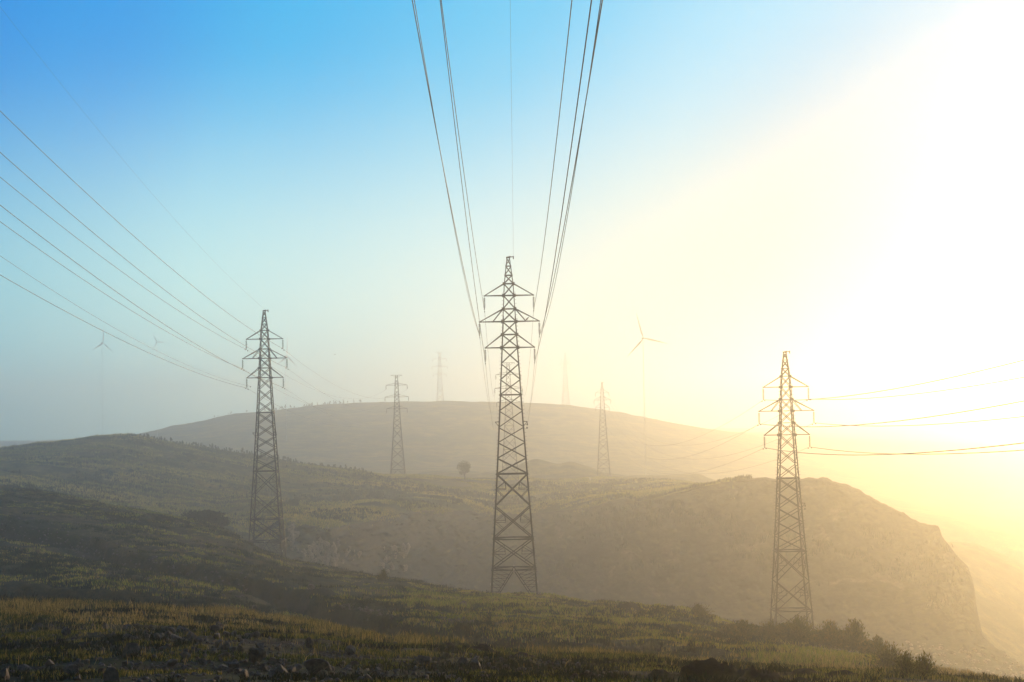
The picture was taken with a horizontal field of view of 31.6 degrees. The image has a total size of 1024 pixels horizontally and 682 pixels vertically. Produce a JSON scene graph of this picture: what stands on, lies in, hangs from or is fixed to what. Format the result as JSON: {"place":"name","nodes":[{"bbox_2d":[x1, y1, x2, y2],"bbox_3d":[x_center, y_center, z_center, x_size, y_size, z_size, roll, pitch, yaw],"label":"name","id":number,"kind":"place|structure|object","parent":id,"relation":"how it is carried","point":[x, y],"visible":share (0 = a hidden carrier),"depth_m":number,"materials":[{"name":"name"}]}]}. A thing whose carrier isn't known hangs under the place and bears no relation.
{"place":"outdoors","nodes":[
{"label":"outdoors","id":0,"kind":"place"},
{"bbox_2d":[0,485,1023,681],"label":"ground","id":1,"kind":"structure","parent":0,"point":[297,599],"depth_m":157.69,"materials":[{"name":"green plant"}]},
{"bbox_2d":[0,668,9,679],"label":"boulder","id":2,"kind":"object","parent":1,"relation":"on","point":[4,672],"visible":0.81,"depth_m":37.93,"materials":[{"name":"grey stone"}]},
{"bbox_2d":[17,664,30,672],"bbox_3d":[-11.077,7.465,40.956,0.244,0.314,0.350,-2,-3,24],"label":"rock","id":3,"kind":"object","parent":1,"relation":"on","point":[22,667],"visible":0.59,"depth_m":40.86,"materials":[{"name":"grey stone"}]},
{"bbox_2d":[44,659,54,666],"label":"rock","id":4,"kind":"object","parent":1,"relation":"on","point":[48,662],"visible":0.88,"depth_m":42.49,"materials":[{"name":"grey stone"}]},
{"bbox_2d":[62,627,70,635],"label":"rock","id":5,"kind":"object","parent":1,"relation":"on","point":[66,631],"visible":0.99,"depth_m":55.92,"materials":[{"name":"grey stone"}]},
{"bbox_2d":[64,664,78,675],"bbox_3d":[-9.268,6.934,38.098,0.314,0.278,0.245,0,-3,-14],"label":"rock","id":6,"kind":"object","parent":1,"relation":"on","point":[74,668],"visible":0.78,"depth_m":38.06,"materials":[{"name":"grey stone"}]},
{"bbox_2d":[103,667,118,681],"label":"boulder","id":7,"kind":"object","parent":1,"relation":"on","point":[110,674],"visible":1,"depth_m":36.12,"materials":[{"name":"grey stone"}]},
{"bbox_2d":[122,642,139,657],"bbox_3d":[-9.368,7.656,44.557,0.423,0.479,0.353,6,-12,38],"label":"boulder","id":8,"kind":"object","parent":1,"relation":"on","point":[129,648],"visible":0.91,"depth_m":44.48,"materials":[{"name":"grey stone"}]},
{"bbox_2d":[154,633,162,639],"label":"rock","id":9,"kind":"object","parent":1,"relation":"on","point":[158,635],"visible":0.77,"depth_m":51.40,"materials":[{"name":"grey stone"}]},
{"bbox_2d":[167,627,175,633],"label":"rock","id":10,"kind":"object","parent":1,"relation":"on","point":[171,629],"visible":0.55,"depth_m":55.08,"materials":[{"name":"grey stone"}]},
{"bbox_2d":[166,659,177,665],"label":"rock","id":11,"kind":"object","parent":1,"relation":"on","point":[171,662],"visible":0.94,"depth_m":42.58,"materials":[{"name":"grey stone"}]},
{"bbox_2d":[186,631,195,639],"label":"rock","id":12,"kind":"object","parent":1,"relation":"on","point":[191,634],"visible":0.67,"depth_m":53.15,"materials":[{"name":"grey stone"}]},
{"bbox_2d":[199,658,205,663],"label":"rock","id":13,"kind":"object","parent":1,"relation":"on","point":[202,660],"visible":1,"depth_m":42.84,"materials":[{"name":"grey stone"}]},
{"bbox_2d":[181,509,225,523],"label":"bush","id":14,"kind":"object","parent":1,"relation":"on","point":[210,516],"visible":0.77,"depth_m":329.95,"materials":[{"name":"green plant"}]},
{"bbox_2d":[209,625,219,632],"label":"rock","id":15,"kind":"object","parent":1,"relation":"on","point":[214,627],"visible":0.98,"depth_m":57.79,"materials":[{"name":"grey stone"}]},
{"bbox_2d":[213,516,230,526],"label":"bush","id":16,"kind":"object","parent":1,"relation":"on","point":[224,521],"visible":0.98,"depth_m":332.30,"materials":[{"name":"green plant"}]},
{"bbox_2d":[217,664,228,670],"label":"rock","id":17,"kind":"object","parent":1,"relation":"on","point":[221,667],"visible":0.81,"depth_m":41.00,"materials":[{"name":"grey stone"}]},
{"bbox_2d":[220,643,229,649],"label":"rock","id":18,"kind":"object","parent":1,"relation":"on","point":[224,646],"visible":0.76,"depth_m":46.75,"materials":[{"name":"grey stone"}]},
{"bbox_2d":[228,662,239,669],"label":"rock","id":19,"kind":"object","parent":1,"relation":"on","point":[233,665],"visible":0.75,"depth_m":41.13,"materials":[{"name":"grey stone"}]},
{"bbox_2d":[234,668,242,673],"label":"rock","id":20,"kind":"object","parent":1,"relation":"on","point":[237,670],"visible":0.69,"depth_m":39.66,"materials":[{"name":"grey stone"}]},
{"bbox_2d":[239,669,248,678],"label":"rock","id":21,"kind":"object","parent":1,"relation":"on","point":[245,674],"visible":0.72,"depth_m":36.93,"materials":[{"name":"grey stone"}]},
{"bbox_2d":[252,631,259,636],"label":"rock","id":22,"kind":"object","parent":1,"relation":"on","point":[256,633],"visible":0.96,"depth_m":56.04,"materials":[{"name":"grey stone"}]},
{"bbox_2d":[249,648,266,662],"bbox_3d":[-6.093,7.495,43.363,0.391,0.398,0.410,-22,10,-41],"label":"boulder","id":23,"kind":"object","parent":1,"relation":"on","point":[259,655],"visible":1,"depth_m":43.23,"materials":[{"name":"grey stone"}]},
{"bbox_2d":[255,642,263,648],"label":"boulder","id":24,"kind":"object","parent":1,"relation":"on","point":[260,645],"visible":0.66,"depth_m":46.60,"materials":[{"name":"grey stone"}]},
{"bbox_2d":[260,663,267,671],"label":"rock","id":25,"kind":"object","parent":1,"relation":"on","point":[263,667],"visible":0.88,"depth_m":40.37,"materials":[{"name":"grey stone"}]},
{"bbox_2d":[242,310,287,557],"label":"pylon","id":26,"kind":"object","parent":1,"relation":"on","point":[272,412],"visible":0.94,"depth_m":289.72,"materials":[{"name":"metal"}]},
{"bbox_2d":[1,222,241,368],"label":"power cable","id":27,"kind":"object","parent":26,"relation":"attached to","point":[104,293],"visible":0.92,"depth_m":189.22,"materials":[{"name":"metal"}]},
{"bbox_2d":[0,177,245,349],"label":"power cable","id":28,"kind":"object","parent":26,"relation":"attached to","point":[109,262],"visible":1,"depth_m":189.72,"materials":[{"name":"metal"}]},
{"bbox_2d":[1,275,245,388],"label":"power cable","id":29,"kind":"object","parent":26,"relation":"attached to","point":[106,332],"visible":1,"depth_m":186.58,"materials":[{"name":"metal"}]},
{"bbox_2d":[1,256,250,386],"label":"power cable","id":30,"kind":"object","parent":26,"relation":"attached to","point":[108,324],"visible":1,"depth_m":184.84,"materials":[{"name":"metal"}]},
{"bbox_2d":[1,8,262,307],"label":"earth wire","id":31,"kind":"object","parent":26,"relation":"attached to","point":[114,149],"visible":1,"depth_m":179.50,"materials":[{"name":"metal"}]},
{"bbox_2d":[0,111,282,348],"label":"power cable","id":32,"kind":"object","parent":26,"relation":"attached to","point":[118,222],"visible":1,"depth_m":166.71,"materials":[{"name":"metal"}]},
{"bbox_2d":[0,205,282,387],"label":"power cable","id":33,"kind":"object","parent":26,"relation":"attached to","point":[120,294],"visible":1,"depth_m":165.69,"materials":[{"name":"metal"}]},
{"bbox_2d":[0,152,283,366],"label":"power cable","id":34,"kind":"object","parent":26,"relation":"attached to","point":[122,256],"visible":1,"depth_m":165.02,"materials":[{"name":"metal"}]},
{"bbox_2d":[267,657,276,663],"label":"rock","id":35,"kind":"object","parent":1,"relation":"on","point":[272,660],"visible":1,"depth_m":43.16,"materials":[{"name":"grey stone"}]},
{"bbox_2d":[274,664,290,676],"bbox_3d":[-4.747,6.871,37.442,0.312,0.403,0.311,-19,-12,-19],"label":"boulder","id":36,"kind":"object","parent":1,"relation":"on","point":[279,668],"visible":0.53,"depth_m":37.35,"materials":[{"name":"grey stone"}]},
{"bbox_2d":[286,666,295,673],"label":"rock","id":37,"kind":"object","parent":1,"relation":"on","point":[291,669],"visible":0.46,"depth_m":39.56,"materials":[{"name":"grey stone"}]},
{"bbox_2d":[294,664,300,671],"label":"rock","id":38,"kind":"object","parent":1,"relation":"on","point":[298,667],"visible":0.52,"depth_m":40.40,"materials":[{"name":"grey stone"}]},
{"bbox_2d":[306,641,312,647],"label":"rock","id":39,"kind":"object","parent":1,"relation":"on","point":[309,644],"visible":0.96,"depth_m":49.61,"materials":[{"name":"grey stone"}]},
{"bbox_2d":[303,658,329,674],"bbox_3d":[-4.250,7.102,39.340,0.601,0.421,0.318,-6,0,8],"label":"boulder","id":40,"kind":"object","parent":1,"relation":"on","point":[316,665],"visible":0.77,"depth_m":39.26,"materials":[{"name":"grey stone"}]},
{"bbox_2d":[345,645,355,654],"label":"rock","id":41,"kind":"object","parent":1,"relation":"on","point":[350,649],"visible":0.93,"depth_m":48.96,"materials":[{"name":"grey stone"}]},
{"bbox_2d":[350,661,359,665],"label":"rock","id":42,"kind":"object","parent":1,"relation":"on","point":[352,663],"visible":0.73,"depth_m":43.55,"materials":[{"name":"grey stone"}]},
{"bbox_2d":[362,674,373,681],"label":"rock","id":43,"kind":"object","parent":1,"relation":"on","point":[367,677],"visible":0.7,"depth_m":31.53,"materials":[{"name":"grey stone"}]},
{"bbox_2d":[379,569,389,579],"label":"shrub","id":44,"kind":"object","parent":1,"relation":"on","point":[383,575],"visible":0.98,"depth_m":223.63,"materials":[{"name":"green plant"}]},
{"bbox_2d":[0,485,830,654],"bbox_3d":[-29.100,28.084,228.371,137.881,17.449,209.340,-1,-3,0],"label":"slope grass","id":45,"kind":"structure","parent":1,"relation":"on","point":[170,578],"depth_m":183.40,"materials":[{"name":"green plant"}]},
{"bbox_2d":[416,655,430,664],"bbox_3d":[-2.252,8.099,45.936,0.403,0.268,0.314,-1,-3,-3],"label":"rock","id":46,"kind":"object","parent":1,"relation":"on","point":[421,659],"visible":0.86,"depth_m":45.81,"materials":[{"name":"grey stone"}]},
{"bbox_2d":[0,490,876,681],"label":"loose stones","id":47,"kind":"object","parent":1,"relation":"on","point":[366,610],"visible":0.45,"depth_m":47.98,"materials":[{"name":"grey stone"}]},
{"bbox_2d":[457,657,467,665],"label":"rock","id":48,"kind":"object","parent":1,"relation":"on","point":[462,659],"visible":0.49,"depth_m":44.83,"materials":[{"name":"grey stone"}]},
{"bbox_2d":[470,660,481,669],"bbox_3d":[-0.812,7.564,42.105,0.356,0.307,0.276,4,15,28],"label":"rock","id":49,"kind":"object","parent":1,"relation":"on","point":[475,664],"visible":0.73,"depth_m":42.02,"materials":[{"name":"grey stone"}]},
{"bbox_2d":[478,256,540,594],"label":"pylon","id":50,"kind":"object","parent":1,"relation":"on","point":[497,474],"visible":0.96,"depth_m":213.93,"materials":[{"name":"metal"}]},
{"bbox_2d":[412,0,479,335],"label":"power cable","id":51,"kind":"object","parent":50,"relation":"attached to","point":[438,143],"visible":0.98,"depth_m":92.43,"materials":[{"name":"metal"}]},
{"bbox_2d":[414,0,478,332],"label":"power cable","id":52,"kind":"object","parent":50,"relation":"attached to","point":[438,142],"visible":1,"depth_m":96.37,"materials":[{"name":"metal"}]},
{"bbox_2d":[440,0,485,361],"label":"power cable","id":53,"kind":"object","parent":50,"relation":"attached to","point":[458,155],"visible":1,"depth_m":113.47,"materials":[{"name":"metal"}]},
{"bbox_2d":[441,0,484,309],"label":"power cable","id":54,"kind":"object","parent":50,"relation":"attached to","point":[458,134],"visible":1,"depth_m":115.03,"materials":[{"name":"metal"}]},
{"bbox_2d":[510,17,512,191],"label":"earth wire","id":55,"kind":"object","parent":50,"relation":"attached to","point":[511,99],"visible":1,"depth_m":161.11,"materials":[{"name":"metal"}]},
{"bbox_2d":[534,0,571,305],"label":"power cable","id":56,"kind":"object","parent":50,"relation":"attached to","point":[557,129],"visible":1,"depth_m":94.51,"materials":[{"name":"metal"}]},
{"bbox_2d":[535,0,591,358],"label":"power cable","id":57,"kind":"object","parent":50,"relation":"attached to","point":[570,149],"visible":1,"depth_m":74.36,"materials":[{"name":"metal"}]},
{"bbox_2d":[539,0,602,334],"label":"power cable","id":58,"kind":"object","parent":50,"relation":"attached to","point":[577,147],"visible":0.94,"depth_m":87.59,"materials":[{"name":"metal"}]},
{"bbox_2d":[541,0,600,331],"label":"power cable","id":59,"kind":"object","parent":50,"relation":"attached to","point":[580,137],"visible":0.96,"depth_m":79.80,"materials":[{"name":"metal"}]},
{"bbox_2d":[0,598,1023,681],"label":"heath","id":60,"kind":"object","parent":1,"relation":"on","point":[283,677],"visible":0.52,"depth_m":47.09,"materials":[{"name":"grass"},{"name":"soil"},{"name":"rock"}]},
{"bbox_2d":[0,596,1023,679],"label":"field grass","id":61,"kind":"structure","parent":1,"relation":"on","point":[47,606],"depth_m":81.09,"materials":[{"name":"plant"}]},
{"bbox_2d":[0,596,1023,680],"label":"dry stalks","id":62,"kind":"object","parent":1,"relation":"on","point":[359,655],"visible":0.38,"depth_m":52.77,"materials":[{"name":"brown plant"}]},
{"bbox_2d":[404,582,915,667],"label":"grass","id":63,"kind":"structure","parent":1,"relation":"on","point":[822,653],"depth_m":133.60,"materials":[{"name":"green plant"}]},
{"bbox_2d":[683,603,714,616],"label":"shrub","id":64,"kind":"object","parent":1,"relation":"on","point":[698,608],"visible":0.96,"depth_m":169.08,"materials":[{"name":"green plant"}]},
{"bbox_2d":[716,623,751,635],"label":"bush","id":65,"kind":"object","parent":1,"relation":"on","point":[724,627],"visible":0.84,"depth_m":138.53,"materials":[{"name":"green plant"}]},
{"bbox_2d":[726,619,765,638],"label":"shrub","id":66,"kind":"object","parent":1,"relation":"on","point":[746,632],"visible":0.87,"depth_m":138.39,"materials":[{"name":"green plant"}]},
{"bbox_2d":[750,624,778,636],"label":"bush","id":67,"kind":"object","parent":1,"relation":"on","point":[759,630],"visible":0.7,"depth_m":144.96,"materials":[{"name":"green plant"}]},
{"bbox_2d":[757,619,783,639],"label":"shrub","id":68,"kind":"object","parent":1,"relation":"on","point":[769,629],"visible":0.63,"depth_m":144.55,"materials":[{"name":"green plant"}]},
{"bbox_2d":[758,351,814,628],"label":"pylon","id":69,"kind":"object","parent":1,"relation":"on","point":[777,550],"visible":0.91,"depth_m":234.36,"materials":[{"name":"metal"}]},
{"bbox_2d":[613,418,808,473],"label":"power cable","id":70,"kind":"object","parent":69,"relation":"hanging from","point":[730,471],"visible":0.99,"depth_m":313.56,"materials":[{"name":"metal"}]},
{"bbox_2d":[616,413,812,458],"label":"power cable","id":71,"kind":"object","parent":69,"relation":"attached to","point":[735,453],"visible":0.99,"depth_m":312.45,"materials":[{"name":"metal"}]},
{"bbox_2d":[760,401,1023,426],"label":"power cable","id":72,"kind":"object","parent":69,"relation":"attached to","point":[901,420],"visible":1,"depth_m":146.29,"materials":[{"name":"metal"}]},
{"bbox_2d":[764,360,1023,400],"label":"power cable","id":73,"kind":"object","parent":69,"relation":"attached to","point":[911,385],"visible":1,"depth_m":144.82,"materials":[{"name":"metal"}]},
{"bbox_2d":[765,442,1023,454],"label":"power cable","id":74,"kind":"object","parent":69,"relation":"attached to","point":[911,453],"visible":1,"depth_m":143.64,"materials":[{"name":"metal"}]},
{"bbox_2d":[811,447,1023,454],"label":"power cable","id":75,"kind":"object","parent":69,"relation":"attached to","point":[927,454],"visible":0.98,"depth_m":167.43,"materials":[{"name":"metal"}]},
{"bbox_2d":[815,416,1023,425],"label":"power cable","id":76,"kind":"object","parent":69,"relation":"attached to","point":[942,423],"visible":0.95,"depth_m":162.01,"materials":[{"name":"metal"}]},
{"bbox_2d":[816,377,1023,399],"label":"power cable","id":77,"kind":"object","parent":69,"relation":"attached to","point":[925,392],"visible":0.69,"depth_m":166.72,"materials":[{"name":"metal"}]},
{"bbox_2d":[774,622,808,641],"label":"bush","id":78,"kind":"object","parent":1,"relation":"on","point":[783,635],"visible":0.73,"depth_m":144.08,"materials":[{"name":"green plant"}]},
{"bbox_2d":[775,614,817,642],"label":"shrub","id":79,"kind":"object","parent":1,"relation":"on","point":[798,626],"visible":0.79,"depth_m":143.97,"materials":[{"name":"green plant"}]},
{"bbox_2d":[803,630,838,645],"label":"bush","id":80,"kind":"object","parent":1,"relation":"on","point":[810,636],"visible":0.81,"depth_m":139.72,"materials":[{"name":"green plant"}]},
{"bbox_2d":[808,619,849,648],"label":"shrub","id":81,"kind":"object","parent":1,"relation":"on","point":[835,640],"visible":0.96,"depth_m":139.58,"materials":[{"name":"green plant"}]},
{"bbox_2d":[839,628,864,647],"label":"bush","id":82,"kind":"object","parent":1,"relation":"on","point":[847,637],"visible":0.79,"depth_m":139.69,"materials":[{"name":"green plant"}]},
{"bbox_2d":[839,618,870,650],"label":"shrub","id":83,"kind":"object","parent":1,"relation":"on","point":[858,635],"visible":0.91,"depth_m":139.44,"materials":[{"name":"green plant"}]},
{"bbox_2d":[857,639,876,654],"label":"bush","id":84,"kind":"object","parent":1,"relation":"on","point":[863,648],"visible":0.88,"depth_m":128.79,"materials":[{"name":"green plant"}]},
{"bbox_2d":[867,634,886,654],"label":"shrub","id":85,"kind":"object","parent":1,"relation":"on","point":[877,640],"visible":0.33,"depth_m":128.25,"materials":[{"name":"green plant"}]},
{"bbox_2d":[863,640,911,667],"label":"shrub","id":86,"kind":"object","parent":1,"relation":"on","point":[886,655],"visible":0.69,"depth_m":90.29,"materials":[{"name":"green plant"}]},
{"bbox_2d":[886,649,917,673],"bbox_3d":[10.780,8.921,49.775,1.362,0.891,1.312,-1,-3,0],"label":"shrub","id":87,"kind":"object","parent":1,"relation":"on","point":[904,664],"visible":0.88,"depth_m":49.74,"materials":[{"name":"green plant"}]},
{"bbox_2d":[809,640,1023,678],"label":"scree","id":88,"kind":"structure","parent":1,"relation":"on","point":[969,657],"depth_m":376.63,"materials":[{"name":"beige stone"}]},
{"bbox_2d":[911,650,943,677],"bbox_3d":[11.136,8.805,48.821,1.007,0.991,1.028,-1,-3,0],"label":"shrub","id":89,"kind":"object","parent":1,"relation":"on","point":[924,665],"visible":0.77,"depth_m":48.78,"materials":[{"name":"green plant"}]},
{"bbox_2d":[0,477,1023,678],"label":"grassy hill","id":90,"kind":"structure","parent":0,"point":[454,548],"depth_m":432.71,"materials":[{"name":"grass"},{"name":"brown plant"},{"name":"rock"}]},
{"bbox_2d":[285,523,410,572],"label":"shrubs","id":91,"kind":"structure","parent":90,"relation":"on","point":[331,555],"depth_m":392.14,"materials":[{"name":"leaves"},{"name":"twigs"}]},
{"bbox_2d":[548,493,965,613],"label":"bluff scrub","id":92,"kind":"object","parent":90,"relation":"on","point":[749,556],"visible":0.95,"depth_m":433.06,"materials":[{"name":"green plant"}]},
{"bbox_2d":[0,401,1023,511],"bbox_3d":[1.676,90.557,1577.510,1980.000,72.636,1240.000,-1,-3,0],"label":"hills","id":93,"kind":"structure","parent":0,"point":[444,434],"depth_m":1141.42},
{"bbox_2d":[94,329,108,434],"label":"wind turbine","id":94,"kind":"object","parent":93,"relation":"on","point":[102,400],"visible":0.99,"depth_m":1099.42,"materials":[{"name":"white paint"}]},
{"bbox_2d":[276,336,294,440],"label":"wind turbine","id":95,"kind":"object","parent":93,"relation":"on","point":[285,371],"visible":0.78,"depth_m":1100.27,"materials":[{"name":"white paint"}]},
{"bbox_2d":[432,352,447,400],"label":"pylon","id":96,"kind":"object","parent":93,"relation":"on","point":[439,374],"visible":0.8,"depth_m":1329.90,"materials":[{"name":"metal"}]},
{"bbox_2d":[560,354,569,404],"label":"pylon","id":97,"kind":"object","parent":93,"relation":"on","point":[564,382],"visible":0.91,"depth_m":1339.32,"materials":[{"name":"metal"}]},
{"bbox_2d":[0,435,1023,664],"bbox_3d":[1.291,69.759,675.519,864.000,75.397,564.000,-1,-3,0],"label":"plateau","id":98,"kind":"structure","parent":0,"point":[988,547],"depth_m":560.29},
{"bbox_2d":[279,498,299,506],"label":"bush","id":99,"kind":"object","parent":98,"relation":"on","point":[292,502],"visible":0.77,"depth_m":460.06,"materials":[{"name":"green plant"}]},
{"bbox_2d":[0,433,751,552],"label":"plateau grass","id":100,"kind":"structure","parent":98,"relation":"on","point":[636,493],"depth_m":512.00,"materials":[{"name":"green plant"}]},
{"bbox_2d":[386,375,408,474],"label":"pylon","id":101,"kind":"object","parent":98,"relation":"on","point":[402,452],"visible":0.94,"depth_m":614.34,"materials":[{"name":"metal"}]},
{"bbox_2d":[457,460,470,479],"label":"tree","id":102,"kind":"object","parent":98,"relation":"on","point":[464,468],"visible":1,"depth_m":615.00,"materials":[{"name":"green plant"}]},
{"bbox_2d":[494,362,522,484],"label":"pylon","id":103,"kind":"object","parent":98,"relation":"on","point":[503,467],"visible":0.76,"depth_m":610.33,"materials":[{"name":"metal"}]},
{"bbox_2d":[595,382,611,476],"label":"pylon","id":104,"kind":"object","parent":98,"relation":"on","point":[601,396],"visible":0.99,"depth_m":719.17,"materials":[{"name":"metal"}]},
{"bbox_2d":[626,314,667,471],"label":"wind turbine","id":105,"kind":"object","parent":98,"relation":"on","point":[639,343],"visible":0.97,"depth_m":849.53,"materials":[{"name":"white paint"}]},
{"bbox_2d":[0,0,1023,440],"label":"sky","id":106,"kind":"structure","parent":0,"point":[836,185],"materials":[{"name":"blue"}]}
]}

